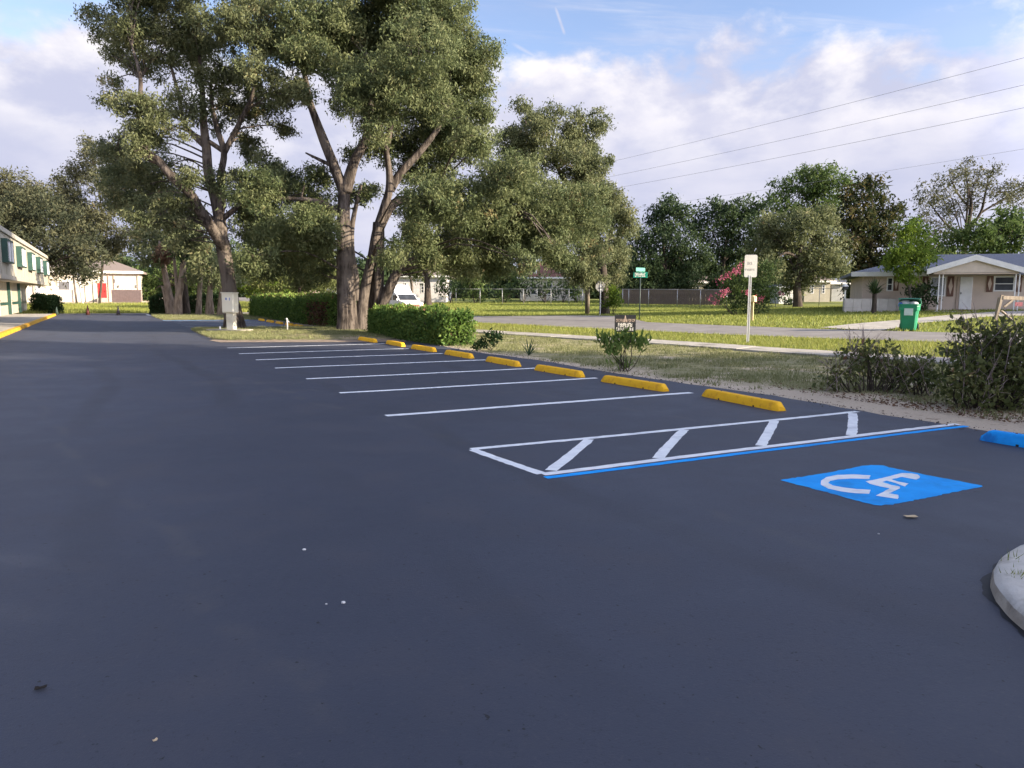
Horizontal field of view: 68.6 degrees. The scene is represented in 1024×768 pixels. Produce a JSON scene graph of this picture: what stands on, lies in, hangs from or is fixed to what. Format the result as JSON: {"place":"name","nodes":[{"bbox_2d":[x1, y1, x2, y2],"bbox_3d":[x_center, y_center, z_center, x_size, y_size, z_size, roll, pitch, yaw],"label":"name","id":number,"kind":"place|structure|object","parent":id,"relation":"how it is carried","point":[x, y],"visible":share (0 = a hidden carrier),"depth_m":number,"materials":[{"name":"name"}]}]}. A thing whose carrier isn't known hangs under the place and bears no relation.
{"place":"outdoors","nodes":[
{"label":"outdoors","id":0,"kind":"place"},
{"bbox_2d":[14,301,250,313],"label":"end lawn","id":1,"kind":"structure","parent":0,"point":[96,307],"depth_m":70.86,"materials":[{"name":"green plant"}]},
{"bbox_2d":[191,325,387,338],"bbox_3d":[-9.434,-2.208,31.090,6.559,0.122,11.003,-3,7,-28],"label":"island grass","id":2,"kind":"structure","parent":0,"point":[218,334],"depth_m":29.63,"materials":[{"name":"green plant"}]},
{"bbox_2d":[0,0,1023,293],"label":"sky","id":3,"kind":"structure","parent":0,"point":[669,73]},
{"bbox_2d":[27,298,1023,433],"bbox_3d":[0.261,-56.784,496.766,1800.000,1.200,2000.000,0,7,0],"label":"ground","id":4,"kind":"structure","parent":0,"point":[942,417],"depth_m":15.40,"materials":[{"name":"green plant"}]},
{"bbox_2d":[0,314,50,331],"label":"walkway","id":5,"kind":"structure","parent":4,"relation":"on","point":[8,321],"depth_m":42.32,"materials":[{"name":"concrete"}]},
{"bbox_2d":[0,225,49,315],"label":"motel building","id":6,"kind":"structure","parent":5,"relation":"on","point":[23,264],"depth_m":52.32,"materials":[{"name":"beige paint"}]},
{"bbox_2d":[0,238,14,263],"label":"bay window","id":7,"kind":"structure","parent":6,"relation":"in","point":[7,247],"depth_m":41.32,"materials":[{"name":"green paint"}]},
{"bbox_2d":[16,246,26,267],"bbox_3d":[-32.231,-8.315,49.303,0.300,1.300,3.120,-3,8,-28],"label":"bay window","id":8,"kind":"structure","parent":6,"relation":"in","point":[21,260],"depth_m":48.02,"materials":[{"name":"green paint"}]},
{"bbox_2d":[27,252,35,270],"bbox_3d":[-35.855,-9.114,56.027,0.300,1.300,3.120,-3,8,-28],"label":"bay window","id":9,"kind":"structure","parent":6,"relation":"in","point":[31,259],"depth_m":54.73,"materials":[{"name":"green paint"}]},
{"bbox_2d":[0,314,55,337],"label":"yellow kerb","id":10,"kind":"structure","parent":4,"relation":"on","point":[14,329],"depth_m":34.09,"materials":[{"name":"paint"}]},
{"bbox_2d":[0,165,89,241],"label":"pale oak","id":11,"kind":"object","parent":4,"relation":"on","point":[5,179],"visible":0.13,"depth_m":95.18,"materials":[{"name":"green plant"}]},
{"bbox_2d":[28,292,64,313],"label":"clipped hedge","id":12,"kind":"object","parent":4,"relation":"on","point":[49,303],"visible":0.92,"depth_m":61.27,"materials":[{"name":"green plant"}]},
{"bbox_2d":[0,183,115,289],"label":"dark oak","id":13,"kind":"object","parent":4,"relation":"on","point":[79,241],"visible":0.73,"depth_m":73.96,"materials":[{"name":"green plant"}]},
{"bbox_2d":[26,261,146,301],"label":"cream hall","id":14,"kind":"structure","parent":4,"relation":"on","point":[118,276],"depth_m":98.67,"materials":[{"name":"cream painted stucco"},{"name":"pale roof shingle"},{"name":"red paint"}]},
{"bbox_2d":[45,130,156,302],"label":"pale oak","id":15,"kind":"object","parent":4,"relation":"on","point":[76,175],"visible":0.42,"depth_m":83.28,"materials":[{"name":"green plant"}]},
{"bbox_2d":[111,289,141,302],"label":"board screen","id":16,"kind":"object","parent":4,"relation":"on","point":[128,296],"visible":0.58,"depth_m":96.14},
{"bbox_2d":[132,255,218,300],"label":"green tree","id":17,"kind":"object","parent":4,"relation":"on","point":[150,284],"visible":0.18,"depth_m":105.90,"materials":[{"name":"green plant"}]},
{"bbox_2d":[147,230,240,299],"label":"green tree","id":18,"kind":"object","parent":4,"relation":"on","point":[232,241],"visible":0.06,"depth_m":109.42,"materials":[{"name":"green plant"}]},
{"bbox_2d":[236,276,292,299],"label":"lime tree","id":19,"kind":"object","parent":4,"relation":"on","point":[253,290],"visible":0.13,"depth_m":80.31,"materials":[{"name":"green plant"}]},
{"bbox_2d":[232,248,336,293],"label":"olive tree","id":20,"kind":"object","parent":4,"relation":"on","point":[281,288],"visible":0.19,"depth_m":70.41,"materials":[{"name":"green plant"}]},
{"bbox_2d":[247,291,356,326],"bbox_3d":[-13.692,-4.813,46.708,1.965,2.085,23.943,-3,8,-28],"label":"clipped hedge","id":21,"kind":"object","parent":4,"relation":"on","point":[317,308],"visible":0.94,"depth_m":42.37,"materials":[{"name":"green plant"}]},
{"bbox_2d":[363,302,477,345],"bbox_3d":[-3.520,-2.229,27.008,1.720,1.498,8.179,-3,8,-28],"label":"clipped hedge","id":22,"kind":"object","parent":4,"relation":"on","point":[438,324],"visible":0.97,"depth_m":24.95,"materials":[{"name":"green plant"}]},
{"bbox_2d":[397,271,450,301],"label":"white house","id":23,"kind":"structure","parent":4,"relation":"on","point":[418,290],"depth_m":94.25,"materials":[{"name":"white paint"}]},
{"bbox_2d":[389,231,461,304],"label":"street tree","id":24,"kind":"object","parent":4,"relation":"on","point":[427,289],"visible":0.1,"depth_m":83.13,"materials":[{"name":"green plant"}]},
{"bbox_2d":[434,272,470,302],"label":"dark shrub","id":25,"kind":"object","parent":4,"relation":"on","point":[453,284],"visible":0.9,"depth_m":90.17,"materials":[{"name":"green plant"}]},
{"bbox_2d":[458,272,489,302],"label":"dark shrub","id":26,"kind":"object","parent":4,"relation":"on","point":[475,295],"visible":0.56,"depth_m":90.18,"materials":[{"name":"green plant"}]},
{"bbox_2d":[470,327,507,350],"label":"shrub","id":27,"kind":"object","parent":4,"relation":"on","point":[477,346],"visible":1,"depth_m":21.41,"materials":[{"name":"green plant"}]},
{"bbox_2d":[488,282,513,302],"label":"dark shrub","id":28,"kind":"object","parent":4,"relation":"on","point":[504,293],"visible":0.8,"depth_m":90.30,"materials":[{"name":"green plant"}]},
{"bbox_2d":[0,314,1023,767],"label":"parking lot","id":29,"kind":"structure","parent":4,"relation":"on","point":[526,564],"depth_m":4.30,"materials":[{"name":"grey asphalt"}]},
{"bbox_2d":[151,313,273,319],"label":"grass island","id":30,"kind":"structure","parent":29,"relation":"on","point":[168,315],"depth_m":48.65,"materials":[{"name":"green plant"}]},
{"bbox_2d":[122,204,214,313],"bbox_3d":[-26.780,-9.845,57.809,5.948,9.360,10.998,-5,8,-38],"label":"island tree","id":31,"kind":"object","parent":30,"relation":"on","point":[152,248],"visible":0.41,"depth_m":57.73,"materials":[{"name":"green plant"}]},
{"bbox_2d":[146,293,218,314],"bbox_3d":[-26.159,-6.544,61.499,7.032,1.970,1.849,-3,7,-23],"label":"clipped hedge","id":32,"kind":"object","parent":30,"relation":"on","point":[156,305],"visible":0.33,"depth_m":60.29,"materials":[{"name":"green plant"}]},
{"bbox_2d":[153,220,215,314],"bbox_3d":[-23.904,-8.866,56.098,4.386,7.784,5.863,-1,7,-9],"label":"island tree","id":33,"kind":"object","parent":30,"relation":"on","point":[179,288],"visible":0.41,"depth_m":56.73,"materials":[{"name":"green plant"}]},
{"bbox_2d":[166,249,205,313],"bbox_3d":[-25.171,-8.389,59.110,3.505,6.108,9.456,-2,7,-19],"label":"island tree","id":34,"kind":"object","parent":30,"relation":"on","point":[185,304],"visible":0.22,"depth_m":58.95,"materials":[{"name":"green plant"}]},
{"bbox_2d":[180,247,219,313],"bbox_3d":[-23.842,-7.712,57.702,3.482,5.132,9.558,-2,7,-22],"label":"island tree","id":35,"kind":"object","parent":30,"relation":"on","point":[199,273],"visible":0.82,"depth_m":55.04,"materials":[{"name":"green plant"}]},
{"bbox_2d":[199,257,244,314],"bbox_3d":[-22.620,-7.614,57.795,3.119,4.893,9.241,-3,7,-25],"label":"island tree","id":36,"kind":"object","parent":30,"relation":"on","point":[209,307],"visible":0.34,"depth_m":57.40,"materials":[{"name":"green plant"}]},
{"bbox_2d":[204,261,250,314],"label":"island tree","id":37,"kind":"object","parent":30,"relation":"on","point":[219,305],"visible":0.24,"depth_m":56.99,"materials":[{"name":"green plant"}]},
{"bbox_2d":[192,327,396,339],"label":"grass island","id":38,"kind":"structure","parent":29,"relation":"on","point":[329,336],"depth_m":27.47,"materials":[{"name":"green plant"}]},
{"bbox_2d":[70,0,324,328],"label":"oak tree","id":39,"kind":"object","parent":38,"relation":"on","point":[133,162],"visible":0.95,"depth_m":31.57,"materials":[{"name":"green plant"}]},
{"bbox_2d":[206,292,252,330],"bbox_3d":[-11.791,-2.979,31.270,1.700,1.670,0.840,2,7,14],"label":"utility cabinet","id":40,"kind":"object","parent":38,"relation":"on","point":[230,308],"visible":0.8,"depth_m":31.07,"materials":[{"name":"metal"}]},
{"bbox_2d":[212,0,618,330],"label":"oak tree","id":41,"kind":"object","parent":38,"relation":"on","point":[379,71],"visible":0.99,"depth_m":31.09,"materials":[{"name":"green plant"}]},
{"bbox_2d":[411,345,436,351],"bbox_3d":[-2.545,-1.036,21.579,0.184,0.126,1.600,-4,8,-30],"label":"wheel stop","id":42,"kind":"object","parent":29,"relation":"on","point":[425,348],"visible":1,"depth_m":21.35,"materials":[{"name":"yellow paint"}]},
{"bbox_2d":[444,350,473,358],"bbox_3d":[-1.380,-0.782,19.439,0.184,0.126,1.600,-3,8,-28],"label":"wheel stop","id":43,"kind":"object","parent":29,"relation":"on","point":[460,354],"visible":1,"depth_m":19.23,"materials":[{"name":"yellow paint"}]},
{"bbox_2d":[486,356,520,366],"bbox_3d":[-0.214,-0.528,17.299,0.184,0.126,1.600,-3,7,-27],"label":"wheel stop","id":44,"kind":"object","parent":29,"relation":"on","point":[508,362],"visible":1,"depth_m":17.10,"materials":[{"name":"yellow paint"}]},
{"bbox_2d":[534,364,584,377],"bbox_3d":[0.942,-0.276,15.177,0.184,0.126,1.700,-3,8,-29],"label":"wheel stop","id":45,"kind":"object","parent":29,"relation":"on","point":[562,371],"visible":1,"depth_m":15.00,"materials":[{"name":"yellow paint"}]},
{"bbox_2d":[601,375,668,391],"bbox_3d":[2.110,-0.026,13.072,0.184,0.126,1.700,-4,8,-30],"label":"wheel stop","id":46,"kind":"object","parent":29,"relation":"on","point":[648,385],"visible":1,"depth_m":12.91,"materials":[{"name":"yellow paint"}]},
{"bbox_2d":[398,339,1023,433],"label":"edge crumbs","id":47,"kind":"object","parent":29,"relation":"on","point":[728,387],"visible":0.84,"depth_m":12.61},
{"bbox_2d":[702,389,785,410],"bbox_3d":[3.367,0.216,11.037,0.184,0.126,1.700,-2,7,-22],"label":"wheel stop","id":48,"kind":"object","parent":29,"relation":"on","point":[763,403],"visible":1,"depth_m":10.86,"materials":[{"name":"yellow paint"}]},
{"bbox_2d":[980,430,1023,447],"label":"wheel stop","id":49,"kind":"object","parent":29,"relation":"on","point":[1006,438],"visible":1,"depth_m":8.00,"materials":[{"name":"blue paint"}]},
{"bbox_2d":[990,545,1023,629],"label":"curb","id":50,"kind":"structure","parent":29,"relation":"on","point":[1007,589],"depth_m":3.85,"materials":[{"name":"concrete"}]},
{"bbox_2d":[505,268,540,302],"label":"dark shrub","id":51,"kind":"object","parent":4,"relation":"on","point":[523,285],"visible":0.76,"depth_m":89.99,"materials":[{"name":"green plant"}]},
{"bbox_2d":[60,248,1017,299],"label":"wood","id":52,"kind":"object","parent":4,"relation":"on","point":[360,264],"visible":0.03,"depth_m":149.23,"materials":[{"name":"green plant"}]},
{"bbox_2d":[529,269,558,302],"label":"dark shrub","id":53,"kind":"object","parent":4,"relation":"on","point":[549,281],"visible":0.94,"depth_m":90.00,"materials":[{"name":"green plant"}]},
{"bbox_2d":[517,264,584,300],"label":"red roof house","id":54,"kind":"structure","parent":4,"relation":"on","point":[533,297],"depth_m":98.29,"materials":[{"name":"brown"}]},
{"bbox_2d":[549,275,574,301],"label":"dark shrub","id":55,"kind":"object","parent":4,"relation":"on","point":[565,287],"visible":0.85,"depth_m":90.41,"materials":[{"name":"green plant"}]},
{"bbox_2d":[491,94,643,313],"bbox_3d":[3.790,-11.693,49.970,10.735,14.508,10.612,0,7,0],"label":"oak tree","id":56,"kind":"object","parent":4,"relation":"on","point":[582,159],"visible":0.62,"depth_m":47.91,"materials":[{"name":"green plant"}]},
{"bbox_2d":[566,280,584,302],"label":"dark shrub","id":57,"kind":"object","parent":4,"relation":"on","point":[575,294],"visible":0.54,"depth_m":90.15,"materials":[{"name":"green plant"}]},
{"bbox_2d":[585,179,590,313],"bbox_3d":[5.311,-9.932,52.200,0.328,10.774,0.328,-6,9,-45],"label":"utility pole","id":58,"kind":"object","parent":4,"relation":"on","point":[587,302],"visible":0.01,"depth_m":52.56,"materials":[{"name":"brown wood"}]},
{"bbox_2d":[600,85,1021,178],"bbox_3d":[17.984,-10.926,27.367,0.014,0.364,55.012,-3,7,-27],"label":"power line","id":59,"kind":"object","parent":58,"relation":"attached to","point":[834,128],"visible":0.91,"depth_m":33.21,"materials":[{"name":"black metal"}]},
{"bbox_2d":[616,58,1021,160],"bbox_3d":[17.989,-11.869,27.258,0.014,0.364,55.012,-3,7,-27],"label":"power line","id":60,"kind":"object","parent":58,"relation":"attached to","point":[839,105],"visible":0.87,"depth_m":33.23,"materials":[{"name":"black metal"}]},
{"bbox_2d":[618,108,1020,187],"bbox_3d":[17.981,-10.131,27.460,0.014,0.364,55.012,-3,7,-27],"label":"power line","id":61,"kind":"object","parent":58,"relation":"attached to","point":[839,145],"visible":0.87,"depth_m":33.30,"materials":[{"name":"black metal"}]},
{"bbox_2d":[601,284,623,313],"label":"juniper shrub","id":62,"kind":"object","parent":4,"relation":"on","point":[611,301],"visible":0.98,"depth_m":49.54,"materials":[{"name":"green plant"}]},
{"bbox_2d":[592,325,651,371],"bbox_3d":[2.373,-0.745,15.904,1.188,1.049,0.797,-2,7,-20],"label":"seedling shrub","id":63,"kind":"object","parent":4,"relation":"on","point":[628,338],"visible":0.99,"depth_m":15.80,"materials":[{"name":"green plant"}]},
{"bbox_2d":[615,315,635,331],"bbox_3d":[4.237,-2.142,28.106,0.782,0.890,0.031,1,7,4],"label":"yard sign","id":64,"kind":"object","parent":4,"relation":"on","point":[623,321],"visible":0.91,"depth_m":28.07,"materials":[{"name":"black plastic"}]},
{"bbox_2d":[615,268,648,295],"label":"dark bush","id":65,"kind":"object","parent":4,"relation":"on","point":[634,283],"visible":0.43,"depth_m":88.56,"materials":[{"name":"green plant"}]},
{"bbox_2d":[633,268,647,319],"bbox_3d":[6.544,-4.491,38.399,0.685,2.883,0.223,-1,7,-11],"label":"street name sign","id":66,"kind":"object","parent":4,"relation":"on","point":[640,274],"visible":0.99,"depth_m":38.28,"materials":[{"name":"metal"}]},
{"bbox_2d":[638,271,665,300],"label":"dark bush","id":67,"kind":"object","parent":4,"relation":"on","point":[649,284],"visible":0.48,"depth_m":88.58,"materials":[{"name":"green plant"}]},
{"bbox_2d":[619,289,721,304],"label":"board fence","id":68,"kind":"object","parent":4,"relation":"on","point":[684,298],"visible":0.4,"depth_m":82.23,"materials":[{"name":"brown wood"}]},
{"bbox_2d":[625,188,717,285],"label":"dark tree","id":69,"kind":"object","parent":4,"relation":"on","point":[679,251],"visible":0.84,"depth_m":89.72,"materials":[{"name":"green plant"}]},
{"bbox_2d":[654,267,695,300],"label":"dark bush","id":70,"kind":"object","parent":4,"relation":"on","point":[671,281],"visible":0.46,"depth_m":88.56,"materials":[{"name":"green plant"}]},
{"bbox_2d":[672,269,700,298],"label":"dark bush","id":71,"kind":"object","parent":4,"relation":"on","point":[684,281],"visible":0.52,"depth_m":88.73,"materials":[{"name":"green plant"}]},
{"bbox_2d":[699,272,733,300],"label":"dark bush","id":72,"kind":"object","parent":4,"relation":"on","point":[713,285],"visible":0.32,"depth_m":88.58,"materials":[{"name":"green plant"}]},
{"bbox_2d":[682,192,780,285],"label":"dark tree","id":73,"kind":"object","parent":4,"relation":"on","point":[723,218],"visible":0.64,"depth_m":91.61,"materials":[{"name":"green plant"}]},
{"bbox_2d":[622,288,843,306],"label":"chain link fence","id":74,"kind":"object","parent":4,"relation":"on","point":[703,297],"visible":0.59,"depth_m":75.35,"materials":[{"name":"metal"}]},
{"bbox_2d":[451,326,1023,418],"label":"sparse grass","id":75,"kind":"structure","parent":4,"relation":"on","point":[514,352],"depth_m":17.73,"materials":[{"name":"green plant"}]},
{"bbox_2d":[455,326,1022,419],"bbox_3d":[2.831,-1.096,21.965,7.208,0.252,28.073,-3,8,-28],"label":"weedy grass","id":76,"kind":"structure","parent":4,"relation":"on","point":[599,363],"depth_m":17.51,"materials":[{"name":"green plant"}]},
{"bbox_2d":[472,315,1010,357],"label":"verge grass","id":77,"kind":"structure","parent":4,"relation":"on","point":[666,334],"depth_m":24.36,"materials":[{"name":"green plant"}]},
{"bbox_2d":[707,256,785,314],"bbox_3d":[13.210,-5.533,42.428,4.382,3.612,2.563,-1,7,-14],"label":"crape myrtle","id":78,"kind":"object","parent":4,"relation":"on","point":[762,295],"visible":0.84,"depth_m":42.45,"materials":[{"name":"green plant"}]},
{"bbox_2d":[744,255,757,342],"bbox_3d":[7.275,-2.502,23.011,0.382,2.890,0.042,1,7,8],"label":"road sign","id":79,"kind":"object","parent":4,"relation":"on","point":[750,266],"visible":0.98,"depth_m":22.90,"materials":[{"name":"metal"}]},
{"bbox_2d":[739,201,858,306],"bbox_3d":[23.401,-10.267,61.248,10.136,8.745,7.809,0,7,0],"label":"front oak","id":80,"kind":"object","parent":4,"relation":"on","point":[777,239],"visible":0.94,"depth_m":60.62,"materials":[{"name":"green plant"}]},
{"bbox_2d":[777,276,836,301],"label":"cream house","id":81,"kind":"structure","parent":4,"relation":"on","point":[824,295],"depth_m":91.33,"materials":[{"name":"paint"}]},
{"bbox_2d":[760,159,860,243],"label":"leafy tree","id":82,"kind":"object","parent":4,"relation":"on","point":[807,191],"visible":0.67,"depth_m":108.00,"materials":[{"name":"green plant"}]},
{"bbox_2d":[830,278,850,301],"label":"grey carport","id":83,"kind":"object","parent":4,"relation":"on","point":[834,297],"visible":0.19,"depth_m":95.30,"materials":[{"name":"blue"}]},
{"bbox_2d":[714,378,1023,423],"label":"leaf litter","id":84,"kind":"object","parent":4,"relation":"on","point":[928,402],"visible":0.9,"depth_m":10.79,"materials":[{"name":"brown plant"}]},
{"bbox_2d":[843,299,899,311],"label":"block wall","id":85,"kind":"structure","parent":4,"relation":"on","point":[861,305],"depth_m":42.60,"materials":[{"name":"white concrete"}]},
{"bbox_2d":[831,172,918,299],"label":"magnolia tree","id":86,"kind":"object","parent":4,"relation":"on","point":[867,229],"visible":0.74,"depth_m":70.69,"materials":[{"name":"green plant"}]},
{"bbox_2d":[864,278,886,312],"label":"yucca palm","id":87,"kind":"object","parent":4,"relation":"on","point":[873,289],"visible":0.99,"depth_m":40.61,"materials":[{"name":"green plant"}]},
{"bbox_2d":[808,318,950,393],"bbox_3d":[6.035,-0.408,12.603,2.114,1.417,1.511,0,7,0],"label":"scraggly shrub","id":88,"kind":"object","parent":4,"relation":"on","point":[862,358],"visible":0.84,"depth_m":12.54,"materials":[{"name":"green plant"}]},
{"bbox_2d":[898,298,921,329],"bbox_3d":[14.294,-2.509,26.992,0.700,1.161,0.829,4,8,32],"label":"wheeled bin","id":89,"kind":"object","parent":4,"relation":"on","point":[909,313],"visible":0.88,"depth_m":26.72,"materials":[{"name":"green plastic"}]},
{"bbox_2d":[877,215,944,297],"bbox_3d":[21.752,-6.495,40.986,3.863,5.715,2.808,0,7,0],"label":"young tree","id":90,"kind":"object","parent":4,"relation":"on","point":[903,253],"visible":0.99,"depth_m":40.62,"materials":[{"name":"green plant"}]},
{"bbox_2d":[890,348,952,395],"bbox_3d":[6.474,-0.173,11.931,0.910,0.840,0.864,0,7,0],"label":"scraggly shrub","id":91,"kind":"object","parent":4,"relation":"on","point":[923,374],"visible":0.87,"depth_m":11.88,"materials":[{"name":"green plant"}]},
{"bbox_2d":[900,274,942,310],"bbox_3d":[22.662,-5.048,41.686,2.243,2.189,1.975,0,7,0],"label":"dark shrub","id":92,"kind":"object","parent":4,"relation":"on","point":[921,288],"visible":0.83,"depth_m":41.31,"materials":[{"name":"green plant"}]},
{"bbox_2d":[840,253,1023,311],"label":"beige house","id":93,"kind":"structure","parent":4,"relation":"on","point":[982,281],"depth_m":41.81,"materials":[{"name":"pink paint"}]},
{"bbox_2d":[930,277,946,295],"bbox_3d":[24.002,-5.491,42.299,0.791,1.101,0.035,3,7,20],"label":"window","id":94,"kind":"structure","parent":93,"relation":"in","point":[933,279],"depth_m":42.28,"materials":[{"name":"grey glass"}]},
{"bbox_2d":[958,277,972,309],"bbox_3d":[25.301,-5.030,41.846,0.614,1.860,0.090,3,7,20],"label":"door","id":95,"kind":"structure","parent":93,"relation":"in","point":[966,283],"depth_m":41.84,"materials":[{"name":"white plastic"}]},
{"bbox_2d":[993,276,1014,290],"bbox_3d":[27.015,-5.502,41.192,0.994,0.835,0.035,3,7,20],"label":"window","id":96,"kind":"structure","parent":93,"relation":"in","point":[1001,283],"depth_m":41.19,"materials":[{"name":"white glass"}]},
{"bbox_2d":[909,155,1023,253],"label":"wispy tree","id":97,"kind":"object","parent":4,"relation":"on","point":[968,202],"visible":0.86,"depth_m":77.57,"materials":[{"name":"green plant"}]},
{"bbox_2d":[930,302,1023,412],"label":"scraggly shrub","id":98,"kind":"object","parent":4,"relation":"on","point":[993,365],"visible":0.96,"depth_m":10.56,"materials":[{"name":"green plant"}]},
{"bbox_2d":[930,203,1023,254],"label":"leafy tree","id":99,"kind":"object","parent":4,"relation":"on","point":[991,237],"visible":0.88,"depth_m":63.64,"materials":[{"name":"green plant"}]},
{"bbox_2d":[993,295,1023,320],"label":"timber frame","id":100,"kind":"object","parent":4,"relation":"on","point":[1000,300],"visible":0.74,"depth_m":31.24,"materials":[{"name":"brown wood"}]},
{"bbox_2d":[481,315,647,322],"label":"side street","id":101,"kind":"structure","parent":0,"point":[586,317],"depth_m":44.42,"materials":[{"name":"grey asphalt"}]},
{"bbox_2d":[238,297,1021,341],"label":"street","id":102,"kind":"structure","parent":0,"point":[788,332],"depth_m":28.85,"materials":[{"name":"grey asphalt"}]},
{"bbox_2d":[384,285,423,306],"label":"white van","id":103,"kind":"object","parent":102,"relation":"on","point":[403,294],"visible":0.4,"depth_m":66.80,"materials":[{"name":"paint"}]},
{"bbox_2d":[428,300,1023,332],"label":"lawn","id":104,"kind":"structure","parent":0,"point":[718,311],"depth_m":43.72,"materials":[{"name":"green plant"}]},
{"bbox_2d":[475,329,1021,365],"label":"sidewalk","id":105,"kind":"structure","parent":0,"point":[825,353],"depth_m":21.49,"materials":[{"name":"concrete"}]},
{"bbox_2d":[820,311,1023,330],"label":"driveway","id":106,"kind":"structure","parent":0,"point":[882,325],"depth_m":31.93,"materials":[{"name":"concrete"}]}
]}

